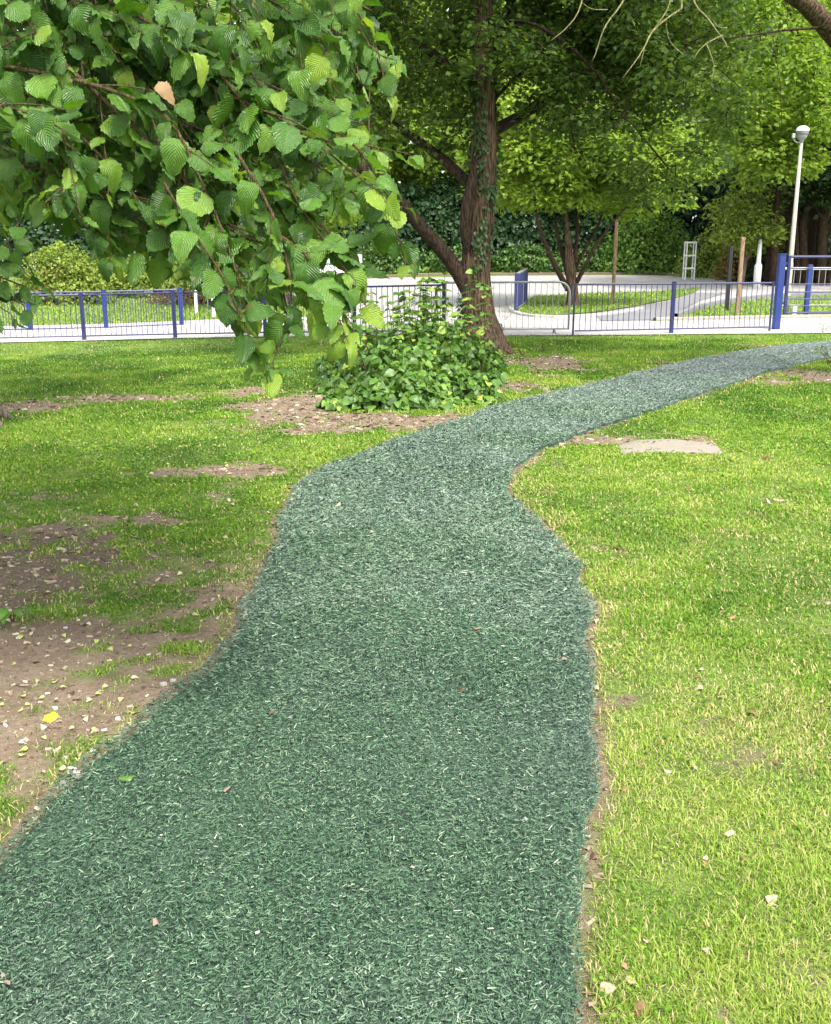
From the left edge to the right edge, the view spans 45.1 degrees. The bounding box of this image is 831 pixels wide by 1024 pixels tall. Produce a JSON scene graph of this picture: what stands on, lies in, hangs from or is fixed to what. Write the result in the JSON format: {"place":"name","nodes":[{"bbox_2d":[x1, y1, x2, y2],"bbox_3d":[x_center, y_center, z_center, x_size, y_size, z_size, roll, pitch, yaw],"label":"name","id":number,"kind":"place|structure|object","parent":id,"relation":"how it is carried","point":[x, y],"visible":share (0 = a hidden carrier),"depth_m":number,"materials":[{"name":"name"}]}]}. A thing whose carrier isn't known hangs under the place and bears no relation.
{"place":"outdoors","nodes":[
{"label":"outdoors","id":0,"kind":"place"},
{"bbox_2d":[17,1,762,250],"label":"sky","id":1,"kind":"structure","parent":0,"point":[672,1],"materials":[{"name":"white"}]},
{"bbox_2d":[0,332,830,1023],"bbox_3d":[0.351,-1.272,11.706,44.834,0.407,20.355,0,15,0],"label":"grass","id":2,"kind":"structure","parent":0,"point":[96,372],"depth_m":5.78,"materials":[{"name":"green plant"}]},
{"bbox_2d":[625,976,635,983],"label":"fallen leaf","id":3,"kind":"object","parent":2,"relation":"on","point":[629,980],"visible":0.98,"depth_m":2.25,"materials":[{"name":"beige plant"}]},
{"bbox_2d":[633,1000,649,1017],"bbox_3d":[0.497,1.083,2.169,0.048,0.032,0.033,0,15,0],"label":"fallen leaf","id":4,"kind":"object","parent":2,"relation":"on","point":[641,1003],"visible":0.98,"depth_m":2.17,"materials":[{"name":"brown plant"}]},
{"bbox_2d":[0,340,830,1023],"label":"path","id":5,"kind":"structure","parent":0,"point":[420,887],"depth_m":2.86,"materials":[{"name":"rubber"}]},
{"bbox_2d":[72,770,80,777],"bbox_3d":[-1.059,0.818,3.123,0.030,0.018,0.016,0,15,0],"label":"stone","id":6,"kind":"object","parent":5,"relation":"on","point":[77,771],"visible":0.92,"depth_m":3.12,"materials":[{"name":"white stone"}]},
{"bbox_2d":[118,775,133,781],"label":"fallen leaf","id":7,"kind":"object","parent":5,"relation":"on","point":[130,777],"visible":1,"depth_m":3.07,"materials":[{"name":"green plant"}]},
{"bbox_2d":[0,253,830,1023],"bbox_3d":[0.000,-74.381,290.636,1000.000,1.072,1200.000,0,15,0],"label":"ground","id":8,"kind":"structure","parent":0,"point":[24,767],"depth_m":4.14,"materials":[{"name":"green plant"}]},
{"bbox_2d":[0,273,17,301],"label":"conifer shrub","id":9,"kind":"object","parent":8,"relation":"on","point":[9,286],"visible":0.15,"depth_m":34.84,"materials":[{"name":"green plant"}]},
{"bbox_2d":[0,606,33,622],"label":"weed","id":10,"kind":"object","parent":8,"relation":"on","point":[5,613],"visible":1,"depth_m":4.36,"materials":[{"name":"green plant"}]},
{"bbox_2d":[43,711,59,721],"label":"fallen leaf","id":11,"kind":"object","parent":8,"relation":"on","point":[49,717],"visible":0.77,"depth_m":3.56,"materials":[{"name":"yellow plant"}]},
{"bbox_2d":[37,263,78,304],"bbox_3d":[-12.141,-7.669,33.768,1.610,1.492,1.330,0,15,0],"label":"conifer shrub","id":12,"kind":"object","parent":8,"relation":"on","point":[46,282],"visible":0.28,"depth_m":33.43,"materials":[{"name":"green plant"}]},
{"bbox_2d":[12,239,118,305],"bbox_3d":[-11.994,-8.104,34.033,3.472,2.284,2.815,-6,16,-22],"label":"conifer shrub","id":13,"kind":"object","parent":8,"relation":"on","point":[83,279],"visible":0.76,"depth_m":33.46,"materials":[{"name":"green plant"}]},
{"bbox_2d":[67,766,76,774],"bbox_3d":[-1.079,0.811,3.145,0.038,0.019,0.023,0,15,0],"label":"stone","id":14,"kind":"object","parent":8,"relation":"on","point":[70,767],"visible":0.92,"depth_m":3.14,"materials":[{"name":"white stone"}]},
{"bbox_2d":[0,7,235,426],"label":"deciduous tree","id":15,"kind":"object","parent":8,"relation":"on","point":[5,413],"depth_m":10.05,"materials":[{"name":"green plant"}]},
{"bbox_2d":[79,252,251,297],"bbox_3d":[-9.046,-8.576,36.277,7.061,1.785,2.137,0,15,0],"label":"hedge","id":16,"kind":"object","parent":8,"relation":"on","point":[144,282],"visible":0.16,"depth_m":35.88,"materials":[{"name":"green plant"}]},
{"bbox_2d":[194,290,197,312],"bbox_3d":[-6.674,-6.415,30.369,0.090,0.871,0.090,0,15,0],"label":"marker post","id":17,"kind":"object","parent":8,"relation":"on","point":[195,302],"visible":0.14,"depth_m":30.34,"materials":[{"name":"white paint"}]},
{"bbox_2d":[141,287,266,304],"bbox_3d":[-6.920,-7.241,33.659,4.768,0.688,1.019,0,15,0],"label":"flower bed","id":18,"kind":"object","parent":8,"relation":"on","point":[190,295],"visible":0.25,"depth_m":33.54,"materials":[{"name":"green plant"}]},
{"bbox_2d":[135,6,285,191],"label":"deciduous tree","id":19,"kind":"object","parent":8,"relation":"on","point":[241,10],"depth_m":46.78,"materials":[{"name":"green plant"}]},
{"bbox_2d":[0,0,424,400],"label":"hazel tree","id":20,"kind":"object","parent":8,"relation":"on","point":[193,125],"visible":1,"depth_m":2.69,"materials":[{"name":"green plant"}]},
{"bbox_2d":[211,296,215,316],"bbox_3d":[-5.757,-5.852,28.512,0.090,0.746,0.090,0,15,0],"label":"marker post","id":21,"kind":"object","parent":8,"relation":"on","point":[214,309],"depth_m":28.50,"materials":[{"name":"white paint"}]},
{"bbox_2d":[214,262,251,287],"bbox_3d":[-5.410,-9.379,37.825,5.777,2.342,2.264,0,15,0],"label":"hedge","id":22,"kind":"object","parent":8,"relation":"on","point":[245,282],"depth_m":37.36,"materials":[{"name":"green plant"}]},
{"bbox_2d":[231,6,417,179],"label":"deciduous tree","id":23,"kind":"object","parent":8,"relation":"on","point":[372,76],"visible":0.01,"depth_m":54.13,"materials":[{"name":"green plant"}]},
{"bbox_2d":[283,137,391,304],"bbox_3d":[-4.119,-9.919,31.680,6.994,6.806,6.297,0,15,0],"label":"deciduous tree","id":24,"kind":"object","parent":8,"relation":"on","point":[334,220],"visible":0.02,"depth_m":31.58,"materials":[{"name":"green plant"}]},
{"bbox_2d":[234,0,471,249],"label":"deciduous tree","id":25,"kind":"object","parent":8,"relation":"on","point":[398,171],"visible":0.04,"depth_m":47.39,"materials":[{"name":"green plant"}]},
{"bbox_2d":[357,242,428,274],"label":"laurel bush","id":26,"kind":"object","parent":8,"relation":"on","point":[377,260],"visible":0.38,"depth_m":45.37,"materials":[{"name":"green plant"}]},
{"bbox_2d":[310,267,508,411],"bbox_3d":[-0.075,-2.276,12.474,2.885,1.510,4.906,0,15,0],"label":"bramble bush","id":27,"kind":"object","parent":8,"relation":"on","point":[434,363],"visible":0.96,"depth_m":11.68,"materials":[{"name":"green plant"}]},
{"bbox_2d":[0,171,830,276],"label":"hedge","id":28,"kind":"object","parent":8,"relation":"on","point":[436,206],"visible":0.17,"depth_m":47.10,"materials":[{"name":"green plant"}]},
{"bbox_2d":[0,343,830,1020],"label":"soil debris","id":29,"kind":"object","parent":8,"relation":"on","point":[366,427],"visible":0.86,"depth_m":5.41,"materials":[{"name":"brown soil"}]},
{"bbox_2d":[0,287,830,325],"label":"verge grass","id":30,"kind":"structure","parent":8,"relation":"on","point":[561,300],"depth_m":29.90,"materials":[{"name":"green plant"}]},
{"bbox_2d":[372,0,519,262],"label":"deciduous tree","id":31,"kind":"object","parent":8,"relation":"on","point":[417,176],"visible":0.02,"depth_m":60.23,"materials":[{"name":"green plant"}]},
{"bbox_2d":[421,243,497,272],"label":"laurel bush","id":32,"kind":"object","parent":8,"relation":"on","point":[432,259],"visible":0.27,"depth_m":45.49,"materials":[{"name":"green plant"}]},
{"bbox_2d":[385,0,577,263],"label":"deciduous tree","id":33,"kind":"object","parent":8,"relation":"on","point":[427,165],"visible":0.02,"depth_m":46.95,"materials":[{"name":"green plant"}]},
{"bbox_2d":[513,348,532,355],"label":"weed","id":34,"kind":"object","parent":8,"relation":"on","point":[522,353],"visible":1,"depth_m":15.56,"materials":[{"name":"green plant"}]},
{"bbox_2d":[490,240,563,272],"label":"laurel bush","id":35,"kind":"object","parent":8,"relation":"on","point":[542,260],"visible":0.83,"depth_m":45.37,"materials":[{"name":"green plant"}]},
{"bbox_2d":[290,0,789,355],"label":"deciduous tree","id":36,"kind":"object","parent":8,"relation":"on","point":[568,70],"visible":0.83,"depth_m":15.07,"materials":[{"name":"green plant"}]},
{"bbox_2d":[535,341,553,349],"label":"weed","id":37,"kind":"object","parent":8,"relation":"on","point":[540,342],"visible":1,"depth_m":16.60,"materials":[{"name":"green plant"}]},
{"bbox_2d":[367,272,731,280],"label":"kerb","id":38,"kind":"structure","parent":8,"relation":"on","point":[577,273],"depth_m":43.33,"materials":[{"name":"concrete"}]},
{"bbox_2d":[509,294,642,317],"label":"verge kerb","id":39,"kind":"structure","parent":8,"relation":"on","point":[566,316],"depth_m":25.27,"materials":[{"name":"concrete"}]},
{"bbox_2d":[577,240,635,271],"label":"laurel bush","id":40,"kind":"object","parent":8,"relation":"on","point":[593,265],"visible":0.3,"depth_m":45.29,"materials":[{"name":"green plant"}]},
{"bbox_2d":[599,981,615,996],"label":"fallen leaf","id":41,"kind":"object","parent":8,"relation":"on","point":[607,988],"visible":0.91,"depth_m":2.23,"materials":[{"name":"beige plant"}]},
{"bbox_2d":[518,288,698,314],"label":"verge","id":42,"kind":"structure","parent":8,"relation":"on","point":[583,298],"depth_m":30.81,"materials":[{"name":"plant"}]},
{"bbox_2d":[452,78,727,306],"bbox_3d":[4.746,-9.158,28.252,7.185,6.762,6.042,-8,17,-28],"label":"forked tree","id":43,"kind":"object","parent":42,"relation":"on","point":[526,155],"visible":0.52,"depth_m":27.18,"materials":[{"name":"green plant"}]},
{"bbox_2d":[611,220,618,299],"bbox_3d":[6.167,-7.751,30.956,0.100,2.543,0.100,0,15,0],"label":"tree stake","id":44,"kind":"object","parent":42,"relation":"on","point":[614,256],"visible":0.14,"depth_m":30.90,"materials":[{"name":"brown wood"}]},
{"bbox_2d":[520,65,720,239],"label":"deciduous tree","id":45,"kind":"object","parent":8,"relation":"on","point":[624,175],"visible":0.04,"depth_m":47.00,"materials":[{"name":"green plant"}]},
{"bbox_2d":[622,962,627,969],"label":"fallen leaf","id":46,"kind":"object","parent":8,"relation":"on","point":[624,965],"visible":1,"depth_m":2.30,"materials":[{"name":"plant"}]},
{"bbox_2d":[535,0,742,267],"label":"deciduous tree","id":47,"kind":"object","parent":8,"relation":"on","point":[687,127],"visible":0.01,"depth_m":46.72,"materials":[{"name":"green plant"}]},
{"bbox_2d":[596,210,693,274],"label":"shrub","id":48,"kind":"object","parent":8,"relation":"on","point":[631,252],"visible":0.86,"depth_m":43.54,"materials":[{"name":"green plant"}]},
{"bbox_2d":[598,293,723,319],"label":"footpath","id":49,"kind":"structure","parent":8,"relation":"on","point":[662,311],"depth_m":27.78,"materials":[{"name":"grey concrete"}]},
{"bbox_2d":[618,439,721,453],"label":"paving slab","id":50,"kind":"structure","parent":8,"relation":"on","point":[671,445],"depth_m":8.39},
{"bbox_2d":[551,0,830,122],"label":"deciduous tree","id":51,"kind":"object","parent":8,"relation":"on","point":[815,14],"visible":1,"depth_m":9.74,"materials":[{"name":"brown plant"}]},
{"bbox_2d":[672,227,728,278],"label":"shrub","id":52,"kind":"object","parent":8,"relation":"on","point":[703,253],"visible":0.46,"depth_m":41.63,"materials":[{"name":"green plant"}]},
{"bbox_2d":[702,947,709,953],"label":"fallen leaf","id":53,"kind":"object","parent":8,"relation":"on","point":[705,948],"visible":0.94,"depth_m":2.35,"materials":[{"name":"beige plant"}]},
{"bbox_2d":[722,830,733,836],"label":"fallen leaf","id":54,"kind":"object","parent":8,"relation":"on","point":[729,833],"visible":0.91,"depth_m":2.82,"materials":[{"name":"beige plant"}]},
{"bbox_2d":[724,246,733,310],"bbox_3d":[8.614,-6.383,27.496,0.110,1.781,0.110,0,15,0],"label":"post","id":55,"kind":"object","parent":8,"relation":"on","point":[729,267],"visible":0.78,"depth_m":27.43,"materials":[{"name":"grey metal"}]},
{"bbox_2d":[712,223,756,281],"bbox_3d":[12.939,-10.546,40.040,1.868,2.704,1.736,0,15,0],"label":"shrub","id":56,"kind":"object","parent":8,"relation":"on","point":[735,263],"visible":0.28,"depth_m":40.00,"materials":[{"name":"green plant"}]},
{"bbox_2d":[735,237,745,314],"bbox_3d":[8.298,-5.994,25.584,0.104,2.005,0.104,0,15,0],"label":"timber post","id":57,"kind":"object","parent":8,"relation":"on","point":[741,258],"visible":0.78,"depth_m":25.51,"materials":[{"name":"brown wood"}]},
{"bbox_2d":[653,315,830,320],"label":"pavement kerb","id":58,"kind":"structure","parent":8,"relation":"on","point":[748,317],"depth_m":24.05,"materials":[{"name":"concrete"}]},
{"bbox_2d":[710,216,786,279],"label":"shrub","id":59,"kind":"object","parent":8,"relation":"on","point":[725,273],"visible":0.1,"depth_m":40.68,"materials":[{"name":"green plant"}]},
{"bbox_2d":[701,181,797,284],"bbox_3d":[12.432,-10.396,37.393,3.289,3.958,3.658,8,17,28],"label":"deciduous tree","id":60,"kind":"object","parent":8,"relation":"on","point":[739,231],"visible":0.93,"depth_m":36.92,"materials":[{"name":"green plant"}]},
{"bbox_2d":[674,293,830,316],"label":"road kerb","id":61,"kind":"structure","parent":8,"relation":"on","point":[707,304],"depth_m":30.58,"materials":[{"name":"grey concrete"}]},
{"bbox_2d":[676,0,830,193],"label":"deciduous tree","id":62,"kind":"object","parent":8,"relation":"on","point":[769,143],"visible":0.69,"depth_m":32.30,"materials":[{"name":"green plant"}]},
{"bbox_2d":[681,0,830,270],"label":"deciduous tree","id":63,"kind":"object","parent":8,"relation":"on","point":[811,225],"visible":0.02,"depth_m":41.83,"materials":[{"name":"green plant"}]},
{"bbox_2d":[683,0,830,250],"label":"deciduous tree","id":64,"kind":"object","parent":8,"relation":"on","point":[727,175],"visible":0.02,"depth_m":39.90,"materials":[{"name":"green plant"}]},
{"bbox_2d":[753,237,764,286],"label":"stepped column","id":65,"kind":"structure","parent":8,"relation":"on","point":[757,271],"depth_m":36.88,"materials":[{"name":"white paint"}]},
{"bbox_2d":[745,251,793,282],"bbox_3d":[14.013,-9.437,38.853,2.521,1.384,2.048,0,15,0],"label":"shrub","id":66,"kind":"object","parent":8,"relation":"on","point":[749,271],"visible":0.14,"depth_m":38.77,"materials":[{"name":"green plant"}]},
{"bbox_2d":[765,894,777,906],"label":"fallen leaf","id":67,"kind":"object","parent":8,"relation":"on","point":[768,898],"visible":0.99,"depth_m":2.52,"materials":[{"name":"beige plant"}]},
{"bbox_2d":[791,306,796,314],"bbox_3d":[9.562,-5.058,25.254,0.100,0.280,0.100,0,15,0],"label":"marker post","id":68,"kind":"object","parent":8,"relation":"on","point":[794,308],"visible":0.5,"depth_m":25.20,"materials":[{"name":"white paint"}]},
{"bbox_2d":[783,126,808,314],"bbox_3d":[9.376,-7.141,24.899,0.400,4.650,0.310,0,15,0],"label":"street lamp","id":69,"kind":"object","parent":8,"relation":"on","point":[802,132],"visible":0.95,"depth_m":24.69,"materials":[{"name":"white metal"}]},
{"bbox_2d":[788,276,791,295],"bbox_3d":[9.421,-5.694,25.196,0.090,0.500,0.020,0,15,0],"label":"access door","id":70,"kind":"structure","parent":69,"relation":"in","point":[790,279],"depth_m":25.19,"materials":[{"name":"beige paint"}]},
{"bbox_2d":[771,254,830,328],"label":"gate","id":71,"kind":"structure","parent":8,"relation":"on","point":[782,263],"depth_m":20.69,"materials":[{"name":"blue metal"}]},
{"bbox_2d":[772,92,830,233],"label":"deciduous tree","id":72,"kind":"object","parent":8,"relation":"on","point":[820,185],"visible":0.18,"depth_m":36.55,"materials":[{"name":"green plant"}]},
{"bbox_2d":[782,265,830,314],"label":"railing","id":73,"kind":"object","parent":8,"relation":"on","point":[809,278],"visible":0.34,"depth_m":25.45,"materials":[{"name":"metal"}]},
{"bbox_2d":[814,345,830,362],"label":"weed","id":74,"kind":"object","parent":8,"relation":"on","point":[817,348],"visible":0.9,"depth_m":14.62,"materials":[{"name":"green plant"}]},
{"bbox_2d":[0,316,830,341],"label":"pavement","id":75,"kind":"structure","parent":0,"point":[799,325],"depth_m":22.46,"materials":[{"name":"concrete"}]},
{"bbox_2d":[0,288,183,329],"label":"railing","id":76,"kind":"object","parent":75,"relation":"on","point":[180,303],"visible":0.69,"depth_m":25.20,"materials":[{"name":"metal"}]},
{"bbox_2d":[0,283,445,340],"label":"railing","id":77,"kind":"object","parent":75,"relation":"on","point":[83,325],"visible":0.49,"depth_m":21.57,"materials":[{"name":"metal"}]},
{"bbox_2d":[435,281,570,335],"bbox_3d":[1.707,-4.007,19.680,2.662,1.059,0.604,1,15,3],"label":"crowd barrier","id":78,"kind":"object","parent":75,"relation":"on","point":[547,282],"visible":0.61,"depth_m":19.64,"materials":[{"name":"metal"}]},
{"bbox_2d":[572,281,774,335],"bbox_3d":[5.153,-4.027,19.869,4.362,1.078,0.098,-4,15,-13],"label":"railing","id":79,"kind":"object","parent":75,"relation":"on","point":[671,328],"visible":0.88,"depth_m":19.83,"materials":[{"name":"metal"}]},
{"bbox_2d":[814,322,830,331],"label":"weed","id":80,"kind":"object","parent":75,"relation":"on","point":[823,325],"visible":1,"depth_m":20.11,"materials":[{"name":"white plant"}]},
{"bbox_2d":[289,275,829,321],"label":"road","id":81,"kind":"structure","parent":0,"point":[556,288],"depth_m":36.34,"materials":[{"name":"grey asphalt"}]},
{"bbox_2d":[320,254,362,302],"bbox_3d":[-2.543,-7.663,32.748,1.664,1.494,3.730,-1,15,-3],"label":"van","id":82,"kind":"object","parent":81,"relation":"on","point":[326,268],"visible":0.06,"depth_m":30.90,"materials":[{"name":"white paint"}]},
{"bbox_2d":[514,268,527,310],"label":"panel gate","id":83,"kind":"structure","parent":81,"relation":"on","point":[521,275],"depth_m":27.48,"materials":[{"name":"blue metal"}]},
{"bbox_2d":[682,241,696,279],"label":"tree guard","id":84,"kind":"object","parent":81,"relation":"on","point":[686,255],"visible":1,"depth_m":40.45,"materials":[{"name":"white paint"}]},
{"bbox_2d":[732,82,828,284],"bbox_3d":[13.905,-12.120,37.373,4.891,7.076,3.626,0,15,0],"label":"evergreen trunk","id":85,"kind":"object","parent":81,"relation":"on","point":[767,265],"visible":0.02,"depth_m":37.83,"materials":[{"name":"brown plant"}]},
{"bbox_2d":[736,69,830,253],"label":"evergreen trunk","id":86,"kind":"object","parent":81,"relation":"on","point":[786,192],"visible":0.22,"depth_m":36.94,"materials":[{"name":"green plant"}]},
{"bbox_2d":[762,84,815,285],"bbox_3d":[13.287,-11.770,36.707,4.675,6.792,3.107,-12,19,-39],"label":"evergreen trunk","id":87,"kind":"object","parent":81,"relation":"on","point":[773,263],"visible":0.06,"depth_m":37.19,"materials":[{"name":"brown plant"}]},
{"bbox_2d":[751,102,829,285],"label":"evergreen trunk","id":88,"kind":"object","parent":81,"relation":"on","point":[790,221],"visible":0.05,"depth_m":37.00,"materials":[{"name":"brown plant"}]},
{"bbox_2d":[766,82,825,282],"bbox_3d":[14.370,-12.204,37.274,4.282,7.334,3.313,0,15,0],"label":"evergreen trunk","id":89,"kind":"object","parent":81,"relation":"on","point":[797,272],"visible":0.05,"depth_m":37.53,"materials":[{"name":"brown plant"}]},
{"bbox_2d":[783,112,830,282],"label":"evergreen trunk","id":90,"kind":"object","parent":81,"relation":"on","point":[803,242],"visible":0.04,"depth_m":37.69,"materials":[{"name":"brown plant"}]},
{"bbox_2d":[784,143,830,282],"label":"evergreen trunk","id":91,"kind":"object","parent":81,"relation":"on","point":[815,244],"visible":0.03,"depth_m":37.74,"materials":[{"name":"brown plant"}]},
{"bbox_2d":[809,144,830,282],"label":"evergreen trunk","id":92,"kind":"object","parent":81,"relation":"on","point":[822,242],"visible":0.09,"depth_m":37.41,"materials":[{"name":"brown plant"}]},
{"bbox_2d":[813,143,830,282],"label":"evergreen trunk","id":93,"kind":"object","parent":81,"relation":"on","point":[828,276],"visible":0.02,"depth_m":37.72,"materials":[{"name":"brown plant"}]}
]}

